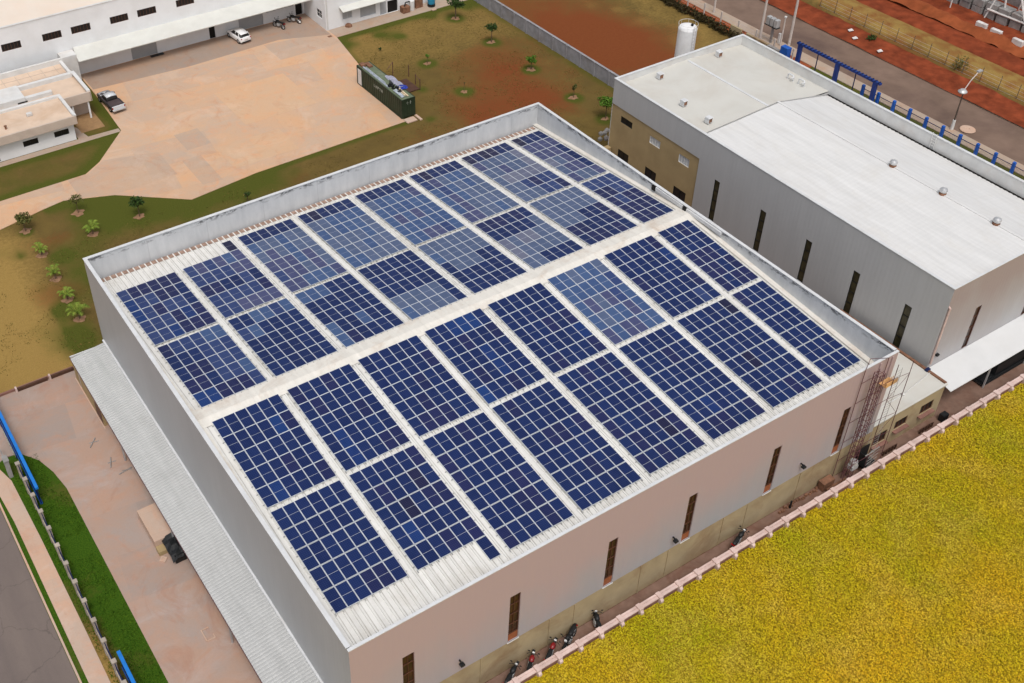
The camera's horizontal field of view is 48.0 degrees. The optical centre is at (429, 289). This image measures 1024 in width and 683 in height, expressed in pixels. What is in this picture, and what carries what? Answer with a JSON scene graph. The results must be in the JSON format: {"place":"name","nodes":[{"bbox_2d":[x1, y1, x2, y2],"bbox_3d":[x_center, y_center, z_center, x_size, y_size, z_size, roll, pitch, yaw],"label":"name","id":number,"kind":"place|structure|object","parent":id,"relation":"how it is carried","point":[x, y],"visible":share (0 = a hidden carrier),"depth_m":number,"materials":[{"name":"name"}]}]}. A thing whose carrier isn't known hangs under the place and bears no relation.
{"place":"outdoors","nodes":[
{"label":"outdoors","id":0,"kind":"place"},
{"bbox_2d":[0,509,78,682],"bbox_3d":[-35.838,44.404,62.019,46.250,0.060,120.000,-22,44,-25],"label":"street","id":1,"kind":"structure","parent":0,"point":[32,649],"depth_m":85.44,"materials":[{"name":"grey asphalt"}]},
{"bbox_2d":[0,503,81,682],"bbox_3d":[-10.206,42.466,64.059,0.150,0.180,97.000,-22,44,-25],"label":"kerb","id":2,"kind":"structure","parent":1,"relation":"on","point":[45,604],"depth_m":87.74,"materials":[{"name":"concrete"}]},
{"bbox_2d":[0,49,91,161],"bbox_3d":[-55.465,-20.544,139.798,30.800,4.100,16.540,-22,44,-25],"label":"office building","id":3,"kind":"structure","parent":0,"point":[54,96],"depth_m":140.06,"materials":[{"name":"white concrete"}]},
{"bbox_2d":[0,470,110,682],"bbox_3d":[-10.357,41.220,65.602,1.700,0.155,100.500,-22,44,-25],"label":"sidewalk","id":4,"kind":"structure","parent":0,"point":[78,637],"depth_m":88.46,"materials":[{"name":"concrete"}]},
{"bbox_2d":[0,128,119,166],"bbox_3d":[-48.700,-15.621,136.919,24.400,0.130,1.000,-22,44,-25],"label":"path","id":5,"kind":"structure","parent":0,"point":[47,150],"depth_m":138.74,"materials":[{"name":"concrete"}]},
{"bbox_2d":[0,454,167,682],"bbox_3d":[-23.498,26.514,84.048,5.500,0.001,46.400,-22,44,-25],"label":"verge grass","id":6,"kind":"structure","parent":0,"point":[79,546],"depth_m":89.16,"materials":[{"name":"green plant"}]},
{"bbox_2d":[14,461,126,682],"bbox_3d":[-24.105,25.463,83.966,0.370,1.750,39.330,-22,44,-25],"label":"boundary fence","id":7,"kind":"object","parent":6,"relation":"on","point":[103,640],"visible":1,"depth_m":88.00,"materials":[{"name":"blue paint"}]},
{"bbox_2d":[117,650,135,682],"bbox_3d":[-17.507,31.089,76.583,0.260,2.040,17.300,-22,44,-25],"label":"sliding gate","id":8,"kind":"structure","parent":6,"relation":"on","point":[127,673],"depth_m":80.96,"materials":[{"name":"blue metal"}]},
{"bbox_2d":[75,108,104,132],"bbox_3d":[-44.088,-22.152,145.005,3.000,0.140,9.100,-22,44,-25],"label":"patio","id":9,"kind":"structure","parent":0,"point":[86,122],"depth_m":143.29,"materials":[{"name":"tile"}]},
{"bbox_2d":[0,371,260,682],"bbox_3d":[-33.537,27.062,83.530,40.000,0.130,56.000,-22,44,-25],"label":"yard","id":10,"kind":"structure","parent":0,"point":[55,426],"depth_m":92.74,"materials":[{"name":"concrete"}]},
{"bbox_2d":[0,411,42,503],"bbox_3d":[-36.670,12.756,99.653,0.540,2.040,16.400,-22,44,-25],"label":"sliding gate","id":11,"kind":"structure","parent":10,"relation":"on","point":[13,445],"depth_m":97.41,"materials":[{"name":"blue metal"}]},
{"bbox_2d":[0,366,73,396],"bbox_3d":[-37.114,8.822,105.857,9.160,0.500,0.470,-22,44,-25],"label":"wall","id":12,"kind":"structure","parent":10,"relation":"on","point":[43,379],"depth_m":106.22,"materials":[{"name":"concrete"}]},
{"bbox_2d":[73,366,107,428],"bbox_3d":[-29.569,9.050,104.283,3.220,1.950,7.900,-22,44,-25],"label":"wall","id":13,"kind":"structure","parent":10,"relation":"on","point":[94,406],"depth_m":103.52,"materials":[{"name":"paint"}]},
{"bbox_2d":[137,503,170,547],"bbox_3d":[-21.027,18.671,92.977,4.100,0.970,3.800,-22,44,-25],"label":"loading block","id":14,"kind":"object","parent":10,"relation":"on","point":[154,524],"depth_m":92.11,"materials":[{"name":"concrete"}]},
{"bbox_2d":[162,533,187,563],"bbox_3d":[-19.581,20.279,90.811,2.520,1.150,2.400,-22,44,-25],"label":"covered pallet","id":15,"kind":"object","parent":10,"relation":"on","point":[174,548],"visible":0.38,"depth_m":90.10,"materials":[{"name":"black plastic"}]},
{"bbox_2d":[69,102,899,682],"bbox_3d":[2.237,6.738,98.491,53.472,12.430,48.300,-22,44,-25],"label":"warehouse","id":16,"kind":"structure","parent":10,"relation":"on","point":[471,614],"depth_m":88.02,"materials":[{"name":"white metal"}]},
{"bbox_2d":[116,272,216,346],"bbox_3d":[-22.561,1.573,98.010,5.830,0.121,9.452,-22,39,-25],"label":"solar array","id":17,"kind":"object","parent":16,"relation":"on","point":[168,310],"visible":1,"depth_m":97.82,"materials":[{"name":"glass"}]},
{"bbox_2d":[157,324,267,408],"bbox_3d":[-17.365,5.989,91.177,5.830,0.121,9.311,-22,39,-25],"label":"solar array","id":18,"kind":"object","parent":16,"relation":"on","point":[233,356],"visible":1,"depth_m":90.98,"materials":[{"name":"glass"}]},
{"bbox_2d":[183,240,284,319],"bbox_3d":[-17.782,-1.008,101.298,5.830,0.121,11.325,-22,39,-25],"label":"solar array","id":19,"kind":"object","parent":16,"relation":"on","point":[242,269],"visible":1,"depth_m":100.55,"materials":[{"name":"glass"}]},
{"bbox_2d":[212,394,336,509],"bbox_3d":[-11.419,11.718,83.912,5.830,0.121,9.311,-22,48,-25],"label":"solar array","id":20,"kind":"object","parent":16,"relation":"on","point":[274,468],"visible":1,"depth_m":83.74,"materials":[{"name":"glass"}]},
{"bbox_2d":[228,298,337,377],"bbox_3d":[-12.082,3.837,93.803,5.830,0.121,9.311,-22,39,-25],"label":"solar array","id":21,"kind":"object","parent":16,"relation":"on","point":[296,336],"visible":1,"depth_m":93.61,"materials":[{"name":"glass"}]},
{"bbox_2d":[238,219,347,293],"bbox_3d":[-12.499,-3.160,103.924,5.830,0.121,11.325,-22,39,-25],"label":"solar array","id":22,"kind":"object","parent":16,"relation":"on","point":[266,240],"visible":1,"depth_m":103.66,"materials":[{"name":"glass"}]},
{"bbox_2d":[270,480,408,615],"bbox_3d":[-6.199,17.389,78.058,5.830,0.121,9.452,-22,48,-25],"label":"solar array","id":23,"kind":"object","parent":16,"relation":"on","point":[339,569],"visible":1,"depth_m":77.88,"materials":[{"name":"glass"}]},
{"bbox_2d":[287,364,411,473],"bbox_3d":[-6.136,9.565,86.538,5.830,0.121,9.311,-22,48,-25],"label":"solar array","id":24,"kind":"object","parent":16,"relation":"on","point":[337,419],"visible":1,"depth_m":86.37,"materials":[{"name":"glass"}]},
{"bbox_2d":[295,273,404,348],"bbox_3d":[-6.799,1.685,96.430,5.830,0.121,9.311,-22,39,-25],"label":"solar array","id":25,"kind":"object","parent":16,"relation":"on","point":[325,307],"visible":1,"depth_m":96.25,"materials":[{"name":"glass"}]},
{"bbox_2d":[297,198,408,269],"bbox_3d":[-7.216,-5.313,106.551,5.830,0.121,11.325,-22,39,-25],"label":"solar array","id":26,"kind":"object","parent":16,"relation":"on","point":[347,244],"visible":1,"depth_m":106.30,"materials":[{"name":"glass"}]},
{"bbox_2d":[402,652,413,682],"bbox_3d":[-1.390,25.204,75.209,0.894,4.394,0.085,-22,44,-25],"label":"window","id":27,"kind":"structure","parent":16,"relation":"in","point":[408,661],"depth_m":74.99,"materials":[{"name":"brown glass"}]},
{"bbox_2d":[355,179,465,246],"bbox_3d":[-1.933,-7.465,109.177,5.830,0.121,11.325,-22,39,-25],"label":"solar array","id":28,"kind":"object","parent":16,"relation":"on","point":[395,204],"visible":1,"depth_m":108.94,"materials":[{"name":"glass"}]},
{"bbox_2d":[357,250,467,320],"bbox_3d":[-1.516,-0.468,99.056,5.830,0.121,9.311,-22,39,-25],"label":"solar array","id":29,"kind":"object","parent":16,"relation":"on","point":[423,288],"visible":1,"depth_m":98.87,"materials":[{"name":"glass"}]},
{"bbox_2d":[358,335,480,438],"bbox_3d":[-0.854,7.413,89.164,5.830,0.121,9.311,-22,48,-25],"label":"solar array","id":30,"kind":"object","parent":16,"relation":"on","point":[421,387],"visible":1,"depth_m":89.01,"materials":[{"name":"glass"}]},
{"bbox_2d":[349,445,500,572],"bbox_3d":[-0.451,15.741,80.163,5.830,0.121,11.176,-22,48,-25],"label":"solar array","id":31,"kind":"object","parent":16,"relation":"on","point":[400,486],"visible":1,"depth_m":80.41,"materials":[{"name":"glass"}]},
{"bbox_2d":[409,160,520,224],"bbox_3d":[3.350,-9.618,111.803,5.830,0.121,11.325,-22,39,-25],"label":"solar array","id":32,"kind":"object","parent":16,"relation":"on","point":[481,196],"visible":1,"depth_m":111.56,"materials":[{"name":"glass"}]},
{"bbox_2d":[418,228,526,294],"bbox_3d":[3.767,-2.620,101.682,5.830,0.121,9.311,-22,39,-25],"label":"solar array","id":33,"kind":"object","parent":16,"relation":"on","point":[472,261],"visible":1,"depth_m":101.50,"materials":[{"name":"glass"}]},
{"bbox_2d":[425,308,546,405],"bbox_3d":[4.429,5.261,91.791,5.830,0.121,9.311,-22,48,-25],"label":"solar array","id":34,"kind":"object","parent":16,"relation":"on","point":[486,365],"visible":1,"depth_m":91.63,"materials":[{"name":"glass"}]},
{"bbox_2d":[423,412,574,551],"bbox_3d":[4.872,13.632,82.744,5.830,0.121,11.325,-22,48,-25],"label":"solar array","id":35,"kind":"object","parent":16,"relation":"on","point":[531,498],"visible":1,"depth_m":82.52,"materials":[{"name":"glass"}]},
{"bbox_2d":[508,593,519,634],"bbox_3d":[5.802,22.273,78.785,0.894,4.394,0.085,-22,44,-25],"label":"window","id":36,"kind":"structure","parent":16,"relation":"in","point":[515,600],"depth_m":78.88,"materials":[{"name":"brown glass"}]},
{"bbox_2d":[461,143,572,203],"bbox_3d":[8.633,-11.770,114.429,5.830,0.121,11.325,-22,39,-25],"label":"solar array","id":37,"kind":"object","parent":16,"relation":"on","point":[530,181],"visible":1,"depth_m":114.19,"materials":[{"name":"glass"}]},
{"bbox_2d":[475,206,583,269],"bbox_3d":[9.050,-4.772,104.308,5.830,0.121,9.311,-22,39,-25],"label":"solar array","id":38,"kind":"object","parent":16,"relation":"on","point":[530,239],"visible":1,"depth_m":104.12,"materials":[{"name":"glass"}]},
{"bbox_2d":[488,283,607,375],"bbox_3d":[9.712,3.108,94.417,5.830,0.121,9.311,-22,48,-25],"label":"solar array","id":39,"kind":"object","parent":16,"relation":"on","point":[552,332],"visible":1,"depth_m":94.26,"materials":[{"name":"glass"}]},
{"bbox_2d":[511,130,606,183],"bbox_3d":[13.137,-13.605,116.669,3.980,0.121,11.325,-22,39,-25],"label":"solar array","id":40,"kind":"object","parent":16,"relation":"on","point":[574,165],"visible":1,"depth_m":116.42,"materials":[{"name":"glass"}]},
{"bbox_2d":[492,381,642,512],"bbox_3d":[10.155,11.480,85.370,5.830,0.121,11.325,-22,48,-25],"label":"solar array","id":41,"kind":"object","parent":16,"relation":"on","point":[584,496],"visible":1,"depth_m":85.15,"materials":[{"name":"glass"}]},
{"bbox_2d":[529,186,637,245],"bbox_3d":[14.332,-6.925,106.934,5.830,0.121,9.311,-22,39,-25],"label":"solar array","id":42,"kind":"object","parent":16,"relation":"on","point":[583,216],"visible":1,"depth_m":106.75,"materials":[{"name":"glass"}]},
{"bbox_2d":[547,258,666,346],"bbox_3d":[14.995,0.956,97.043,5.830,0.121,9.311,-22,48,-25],"label":"solar array","id":43,"kind":"object","parent":16,"relation":"on","point":[587,295],"visible":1,"depth_m":96.89,"materials":[{"name":"glass"}]},
{"bbox_2d":[604,538,617,578],"bbox_3d":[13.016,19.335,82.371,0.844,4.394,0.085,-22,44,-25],"label":"window","id":44,"kind":"structure","parent":16,"relation":"in","point":[612,545],"depth_m":82.46,"materials":[{"name":"brown glass"}]},
{"bbox_2d":[581,173,673,223],"bbox_3d":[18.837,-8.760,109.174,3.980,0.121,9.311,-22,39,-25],"label":"solar array","id":45,"kind":"object","parent":16,"relation":"on","point":[632,200],"visible":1,"depth_m":109.01,"materials":[{"name":"glass"}]},
{"bbox_2d":[557,352,706,476],"bbox_3d":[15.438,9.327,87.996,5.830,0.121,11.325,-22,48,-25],"label":"solar array","id":46,"kind":"object","parent":16,"relation":"on","point":[671,449],"visible":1,"depth_m":87.77,"materials":[{"name":"glass"}]},
{"bbox_2d":[604,235,721,319],"bbox_3d":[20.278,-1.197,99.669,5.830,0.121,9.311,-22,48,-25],"label":"solar array","id":47,"kind":"object","parent":16,"relation":"on","point":[651,267],"visible":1,"depth_m":99.52,"materials":[{"name":"glass"}]},
{"bbox_2d":[682,493,696,533],"bbox_3d":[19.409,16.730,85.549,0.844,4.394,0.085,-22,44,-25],"label":"window","id":48,"kind":"structure","parent":16,"relation":"in","point":[690,509],"depth_m":85.64,"materials":[{"name":"brown glass"}]},
{"bbox_2d":[618,324,766,441],"bbox_3d":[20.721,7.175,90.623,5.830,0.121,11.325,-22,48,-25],"label":"solar array","id":49,"kind":"object","parent":16,"relation":"on","point":[726,420],"visible":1,"depth_m":90.40,"materials":[{"name":"glass"}]},
{"bbox_2d":[658,220,758,293],"bbox_3d":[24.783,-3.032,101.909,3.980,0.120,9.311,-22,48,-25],"label":"solar array","id":50,"kind":"object","parent":16,"relation":"on","point":[703,251],"visible":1,"depth_m":101.76,"materials":[{"name":"glass"}]},
{"bbox_2d":[677,298,823,409],"bbox_3d":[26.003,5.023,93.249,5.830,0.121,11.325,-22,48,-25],"label":"solar array","id":51,"kind":"object","parent":16,"relation":"on","point":[711,336],"visible":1,"depth_m":93.04,"materials":[{"name":"glass"}]},
{"bbox_2d":[765,446,780,486],"bbox_3d":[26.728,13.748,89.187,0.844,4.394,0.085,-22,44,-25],"label":"window","id":52,"kind":"structure","parent":16,"relation":"in","point":[776,452],"depth_m":89.31,"materials":[{"name":"brown glass"}]},
{"bbox_2d":[732,280,860,378],"bbox_3d":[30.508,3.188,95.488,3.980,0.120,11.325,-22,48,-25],"label":"solar array","id":53,"kind":"object","parent":16,"relation":"on","point":[805,329],"visible":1,"depth_m":95.29,"materials":[{"name":"glass"}]},
{"bbox_2d":[833,407,850,446],"bbox_3d":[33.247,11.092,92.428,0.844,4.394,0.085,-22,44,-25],"label":"window","id":54,"kind":"structure","parent":16,"relation":"in","point":[846,412],"depth_m":92.53,"materials":[{"name":"brown glass"}]},
{"bbox_2d":[0,13,404,229],"bbox_3d":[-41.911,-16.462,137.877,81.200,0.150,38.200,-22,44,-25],"label":"yard pavement","id":55,"kind":"structure","parent":0,"point":[159,112],"depth_m":143.92,"materials":[{"name":"concrete"}]},
{"bbox_2d":[96,90,125,111],"bbox_3d":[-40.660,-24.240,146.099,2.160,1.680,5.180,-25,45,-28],"label":"pickup truck","id":56,"kind":"object","parent":55,"relation":"on","point":[111,101],"visible":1,"depth_m":145.29,"materials":[{"name":"paint"}]},
{"bbox_2d":[68,152,176,197],"bbox_3d":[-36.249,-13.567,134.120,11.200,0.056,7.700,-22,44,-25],"label":"pavement patch","id":57,"kind":"object","parent":55,"relation":"on","point":[112,176],"visible":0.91,"depth_m":133.78,"materials":[{"name":"concrete"}]},
{"bbox_2d":[174,128,210,149],"bbox_3d":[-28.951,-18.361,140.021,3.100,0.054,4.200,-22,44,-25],"label":"pavement patch","id":58,"kind":"object","parent":55,"relation":"on","point":[192,139],"visible":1,"depth_m":139.94,"materials":[{"name":"concrete"}]},
{"bbox_2d":[182,155,222,183],"bbox_3d":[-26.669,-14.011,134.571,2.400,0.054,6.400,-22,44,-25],"label":"pavement patch","id":59,"kind":"object","parent":55,"relation":"on","point":[202,170],"visible":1,"depth_m":134.49,"materials":[{"name":"concrete"}]},
{"bbox_2d":[81,14,330,89],"bbox_3d":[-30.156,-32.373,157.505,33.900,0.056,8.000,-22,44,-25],"label":"pavement patch","id":60,"kind":"object","parent":55,"relation":"on","point":[195,54],"visible":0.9,"depth_m":157.66,"materials":[{"name":"concrete"}]},
{"bbox_2d":[227,27,250,43],"bbox_3d":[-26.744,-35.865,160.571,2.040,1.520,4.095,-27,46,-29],"label":"parked car","id":61,"kind":"object","parent":60,"relation":"on","point":[240,35],"visible":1,"depth_m":159.57,"materials":[{"name":"white paint"}]},
{"bbox_2d":[214,73,315,124],"bbox_3d":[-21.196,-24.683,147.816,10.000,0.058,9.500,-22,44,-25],"label":"pavement patch","id":62,"kind":"object","parent":55,"relation":"on","point":[259,100],"visible":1,"depth_m":147.68,"materials":[{"name":"beige concrete"}]},
{"bbox_2d":[264,32,339,59],"bbox_3d":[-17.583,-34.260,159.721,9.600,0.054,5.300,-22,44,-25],"label":"pavement patch","id":63,"kind":"object","parent":55,"relation":"on","point":[281,50],"visible":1,"depth_m":159.29,"materials":[{"name":"concrete"}]},
{"bbox_2d":[356,61,414,118],"bbox_3d":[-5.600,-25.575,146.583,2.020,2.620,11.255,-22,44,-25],"label":"shipping container","id":64,"kind":"object","parent":55,"relation":"on","point":[393,101],"visible":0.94,"depth_m":145.29,"materials":[{"name":"green metal"}]},
{"bbox_2d":[0,0,427,73],"bbox_3d":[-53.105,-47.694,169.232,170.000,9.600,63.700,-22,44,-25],"label":"factory building","id":65,"kind":"structure","parent":0,"point":[93,35],"depth_m":153.38,"materials":[{"name":"white concrete"}]},
{"bbox_2d":[131,42,156,58],"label":"shutter door","id":66,"kind":"structure","parent":65,"relation":"in","point":[148,49],"depth_m":156.63,"materials":[{"name":"grey metal"}]},
{"bbox_2d":[238,13,262,28],"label":"shutter door","id":67,"kind":"structure","parent":65,"relation":"in","point":[248,22],"depth_m":163.39,"materials":[{"name":"grey metal"}]},
{"bbox_2d":[0,0,613,392],"bbox_3d":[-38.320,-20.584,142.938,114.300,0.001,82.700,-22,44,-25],"label":"lawn","id":68,"kind":"structure","parent":0,"point":[56,228],"depth_m":136.44,"materials":[{"name":"green plant"}]},
{"bbox_2d":[388,62,419,91],"bbox_3d":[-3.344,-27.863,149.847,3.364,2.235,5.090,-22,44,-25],"label":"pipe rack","id":69,"kind":"object","parent":68,"relation":"on","point":[411,86],"visible":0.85,"depth_m":150.13,"materials":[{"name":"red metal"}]},
{"bbox_2d":[328,0,465,36],"bbox_3d":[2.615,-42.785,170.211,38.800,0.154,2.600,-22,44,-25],"label":"path","id":70,"kind":"structure","parent":0,"point":[371,22],"depth_m":165.49,"materials":[{"name":"concrete"}]},
{"bbox_2d":[400,0,422,13],"bbox_3d":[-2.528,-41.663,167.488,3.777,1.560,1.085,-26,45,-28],"label":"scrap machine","id":71,"kind":"object","parent":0,"point":[407,8],"visible":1,"depth_m":167.09,"materials":[{"name":"metal"}]},
{"bbox_2d":[497,0,731,75],"bbox_3d":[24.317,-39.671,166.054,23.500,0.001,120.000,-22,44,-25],"label":"vacant lot","id":72,"kind":"structure","parent":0,"point":[620,37],"depth_m":163.04,"materials":[{"name":"brown soil"}]},
{"bbox_2d":[474,0,618,87],"bbox_3d":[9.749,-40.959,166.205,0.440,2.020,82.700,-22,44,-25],"label":"grey wall","id":73,"kind":"structure","parent":72,"relation":"on","point":[604,74],"depth_m":157.31,"materials":[{"name":"grey concrete"}]},
{"bbox_2d":[660,0,743,37],"bbox_3d":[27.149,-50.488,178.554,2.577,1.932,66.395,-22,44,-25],"label":"hedge","id":74,"kind":"object","parent":72,"relation":"on","point":[709,21],"visible":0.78,"depth_m":163.78,"materials":[{"name":"green plant"}]},
{"bbox_2d":[674,19,698,56],"bbox_3d":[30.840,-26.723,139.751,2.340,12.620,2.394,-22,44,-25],"label":"water tower","id":75,"kind":"structure","parent":0,"point":[686,37],"depth_m":136.23,"materials":[{"name":"white plastic"}]},
{"bbox_2d":[680,0,811,67],"bbox_3d":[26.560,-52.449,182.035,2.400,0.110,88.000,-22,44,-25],"label":"dirt strip","id":76,"kind":"object","parent":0,"point":[728,25],"visible":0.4,"depth_m":165.35,"materials":[{"name":"red soil"}]},
{"bbox_2d":[486,364,1023,682],"bbox_3d":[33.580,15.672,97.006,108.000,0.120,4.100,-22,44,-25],"label":"passage","id":77,"kind":"object","parent":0,"point":[961,398],"visible":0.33,"depth_m":93.01,"materials":[{"name":"concrete"}]},
{"bbox_2d":[560,623,577,648],"bbox_3d":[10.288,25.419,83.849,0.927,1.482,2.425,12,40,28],"label":"motorcycle","id":78,"kind":"object","parent":77,"relation":"on","point":[568,639],"visible":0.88,"depth_m":83.72,"materials":[{"name":"grey metal"}]},
{"bbox_2d":[507,374,1023,682],"bbox_3d":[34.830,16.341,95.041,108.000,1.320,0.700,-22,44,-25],"label":"boundary wall","id":79,"kind":"structure","parent":77,"relation":"on","point":[558,657],"depth_m":90.43,"materials":[{"name":"concrete"}]},
{"bbox_2d":[817,474,845,491],"bbox_3d":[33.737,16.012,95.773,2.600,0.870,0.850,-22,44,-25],"label":"box","id":80,"kind":"object","parent":77,"relation":"on","point":[826,483],"visible":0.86,"depth_m":95.37,"materials":[{"name":"brown cardboard"}]},
{"bbox_2d":[832,358,913,482],"bbox_3d":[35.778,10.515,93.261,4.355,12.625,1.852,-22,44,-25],"label":"scaffold tower","id":81,"kind":"structure","parent":77,"relation":"on","point":[887,382],"depth_m":91.99,"materials":[{"name":"red metal"}]},
{"bbox_2d":[847,443,879,470],"bbox_3d":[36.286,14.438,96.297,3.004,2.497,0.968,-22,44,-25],"label":"hoist cage","id":82,"kind":"object","parent":81,"relation":"attached to","point":[863,453],"visible":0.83,"depth_m":96.15,"materials":[{"name":"black metal"}]},
{"bbox_2d":[972,350,1023,385],"bbox_3d":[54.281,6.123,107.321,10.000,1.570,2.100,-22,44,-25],"label":"covered stack","id":83,"kind":"object","parent":77,"relation":"on","point":[1006,366],"visible":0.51,"depth_m":105.93,"materials":[{"name":"black plastic"}]},
{"bbox_2d":[525,383,1023,682],"bbox_3d":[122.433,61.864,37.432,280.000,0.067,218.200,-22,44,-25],"label":"field","id":84,"kind":"structure","parent":0,"point":[740,604],"depth_m":86.80,"materials":[{"name":"yellow plant"}]},
{"bbox_2d":[685,0,1023,175],"bbox_3d":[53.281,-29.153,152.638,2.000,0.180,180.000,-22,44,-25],"label":"sidewalk","id":85,"kind":"structure","parent":0,"point":[844,78],"depth_m":149.47,"materials":[{"name":"concrete"}]},
{"bbox_2d":[764,15,780,43],"bbox_3d":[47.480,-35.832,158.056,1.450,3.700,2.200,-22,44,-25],"label":"transformer boxes","id":86,"kind":"object","parent":85,"relation":"on","point":[773,22],"visible":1,"depth_m":157.14,"materials":[{"name":"grey metal"}]},
{"bbox_2d":[702,0,1023,164],"bbox_3d":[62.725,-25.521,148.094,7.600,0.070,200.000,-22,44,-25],"label":"road","id":87,"kind":"structure","parent":0,"point":[993,131],"depth_m":150.25,"materials":[{"name":"grey asphalt"}]},
{"bbox_2d":[761,0,1023,128],"bbox_3d":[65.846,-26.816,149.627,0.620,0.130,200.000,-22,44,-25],"label":"kerb","id":88,"kind":"structure","parent":87,"relation":"on","point":[915,75],"depth_m":150.62,"materials":[{"name":"concrete"}]},
{"bbox_2d":[762,0,1023,127],"bbox_3d":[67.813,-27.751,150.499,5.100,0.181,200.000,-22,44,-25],"label":"roadside dirt","id":89,"kind":"structure","parent":0,"point":[991,100],"depth_m":153.97,"materials":[{"name":"red soil"}]},
{"bbox_2d":[840,309,947,453],"bbox_3d":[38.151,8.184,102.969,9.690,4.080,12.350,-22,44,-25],"label":"annex building","id":90,"kind":"structure","parent":0,"point":[921,395],"depth_m":99.56,"materials":[{"name":"white concrete"}]},
{"bbox_2d":[801,0,1023,105],"bbox_3d":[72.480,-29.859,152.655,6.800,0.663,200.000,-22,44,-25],"label":"bank grass","id":91,"kind":"structure","parent":0,"point":[926,39],"depth_m":157.00,"materials":[{"name":"beige plant"}]},
{"bbox_2d":[820,0,1021,99],"bbox_3d":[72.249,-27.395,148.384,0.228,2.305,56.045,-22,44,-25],"label":"fence","id":92,"kind":"object","parent":91,"relation":"on","point":[927,48],"visible":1,"depth_m":154.50,"materials":[{"name":"metal"}]},
{"bbox_2d":[810,67,1023,179],"bbox_3d":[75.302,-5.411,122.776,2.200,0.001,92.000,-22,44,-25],"label":"verge grass","id":93,"kind":"structure","parent":0,"point":[896,112],"depth_m":141.82,"materials":[{"name":"green plant"}]},
{"bbox_2d":[860,84,1023,178],"bbox_3d":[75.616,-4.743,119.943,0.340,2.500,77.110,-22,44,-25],"label":"boundary fence","id":94,"kind":"object","parent":93,"relation":"on","point":[959,137],"visible":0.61,"depth_m":136.90,"materials":[{"name":"blue metal"}]},
{"bbox_2d":[856,0,1023,76],"bbox_3d":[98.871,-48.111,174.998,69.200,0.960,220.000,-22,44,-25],"label":"dirt yard","id":95,"kind":"structure","parent":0,"point":[992,53],"depth_m":161.49,"materials":[{"name":"red soil"}]},
{"bbox_2d":[971,0,990,13],"bbox_3d":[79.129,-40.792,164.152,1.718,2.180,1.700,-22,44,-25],"label":"block pallet","id":96,"kind":"object","parent":95,"relation":"on","point":[979,6],"visible":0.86,"depth_m":163.61,"materials":[{"name":"grey concrete"}]},
{"bbox_2d":[983,0,1003,19],"bbox_3d":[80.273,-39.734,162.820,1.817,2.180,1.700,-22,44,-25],"label":"block pallet","id":97,"kind":"object","parent":95,"relation":"on","point":[996,5],"visible":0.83,"depth_m":162.24,"materials":[{"name":"grey concrete"}]},
{"bbox_2d":[984,0,1023,23],"bbox_3d":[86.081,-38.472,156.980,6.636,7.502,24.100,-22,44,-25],"label":"gantry crane","id":98,"kind":"object","parent":95,"relation":"on","point":[1003,15],"visible":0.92,"depth_m":160.66,"materials":[{"name":"white paint"}]},
{"bbox_2d":[995,5,1016,25],"bbox_3d":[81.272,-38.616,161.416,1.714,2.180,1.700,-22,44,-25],"label":"block pallet","id":99,"kind":"object","parent":95,"relation":"on","point":[1006,11],"visible":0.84,"depth_m":160.91,"materials":[{"name":"grey concrete"}]},
{"bbox_2d":[1008,10,1022,30],"bbox_3d":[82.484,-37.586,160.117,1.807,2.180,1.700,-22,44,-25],"label":"block pallet","id":100,"kind":"object","parent":95,"relation":"on","point":[1017,15],"visible":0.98,"depth_m":159.67,"materials":[{"name":"grey concrete"}]},
{"bbox_2d":[891,0,1023,57],"bbox_3d":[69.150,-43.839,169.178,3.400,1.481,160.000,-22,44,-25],"label":"red bank","id":101,"kind":"structure","parent":0,"point":[1002,42],"depth_m":160.78,"materials":[{"name":"red soil"}]},
{"bbox_3d":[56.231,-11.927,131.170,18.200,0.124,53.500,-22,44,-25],"label":"yard","id":102,"kind":"structure","parent":0,"visible":0},
{"bbox_2d":[608,34,1023,391],"bbox_3d":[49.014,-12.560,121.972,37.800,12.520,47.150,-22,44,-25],"label":"warehouse","id":103,"kind":"structure","parent":102,"relation":"on","point":[808,187],"depth_m":111.34,"materials":[{"name":"white metal"}]},
{"bbox_2d":[708,180,719,220],"bbox_3d":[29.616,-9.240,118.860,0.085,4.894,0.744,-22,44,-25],"label":"window","id":104,"kind":"structure","parent":103,"relation":"in","point":[716,185],"depth_m":118.93,"materials":[{"name":"black glass"}]},
{"bbox_2d":[753,210,765,251],"bbox_3d":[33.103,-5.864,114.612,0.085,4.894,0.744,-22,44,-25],"label":"window","id":105,"kind":"structure","parent":103,"relation":"in","point":[762,214],"depth_m":114.65,"materials":[{"name":"black glass"}]},
{"bbox_2d":[797,240,811,281],"bbox_3d":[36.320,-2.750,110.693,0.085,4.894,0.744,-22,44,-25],"label":"window","id":106,"kind":"structure","parent":103,"relation":"in","point":[808,244],"depth_m":110.75,"materials":[{"name":"black glass"}]},
{"bbox_2d":[843,270,859,313],"bbox_3d":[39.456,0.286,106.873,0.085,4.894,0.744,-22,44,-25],"label":"window","id":107,"kind":"structure","parent":103,"relation":"in","point":[855,278],"depth_m":106.89,"materials":[{"name":"black glass"}]},
{"bbox_2d":[892,304,911,347],"bbox_3d":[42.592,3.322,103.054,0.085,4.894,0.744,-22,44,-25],"label":"window","id":108,"kind":"structure","parent":103,"relation":"in","point":[907,309],"depth_m":103.10,"materials":[{"name":"black glass"}]},
{"bbox_2d":[767,41,881,101],"bbox_3d":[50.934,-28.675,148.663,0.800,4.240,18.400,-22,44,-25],"label":"entrance gate","id":109,"kind":"structure","parent":102,"relation":"on","point":[785,50],"depth_m":146.79,"materials":[{"name":"blue metal"}]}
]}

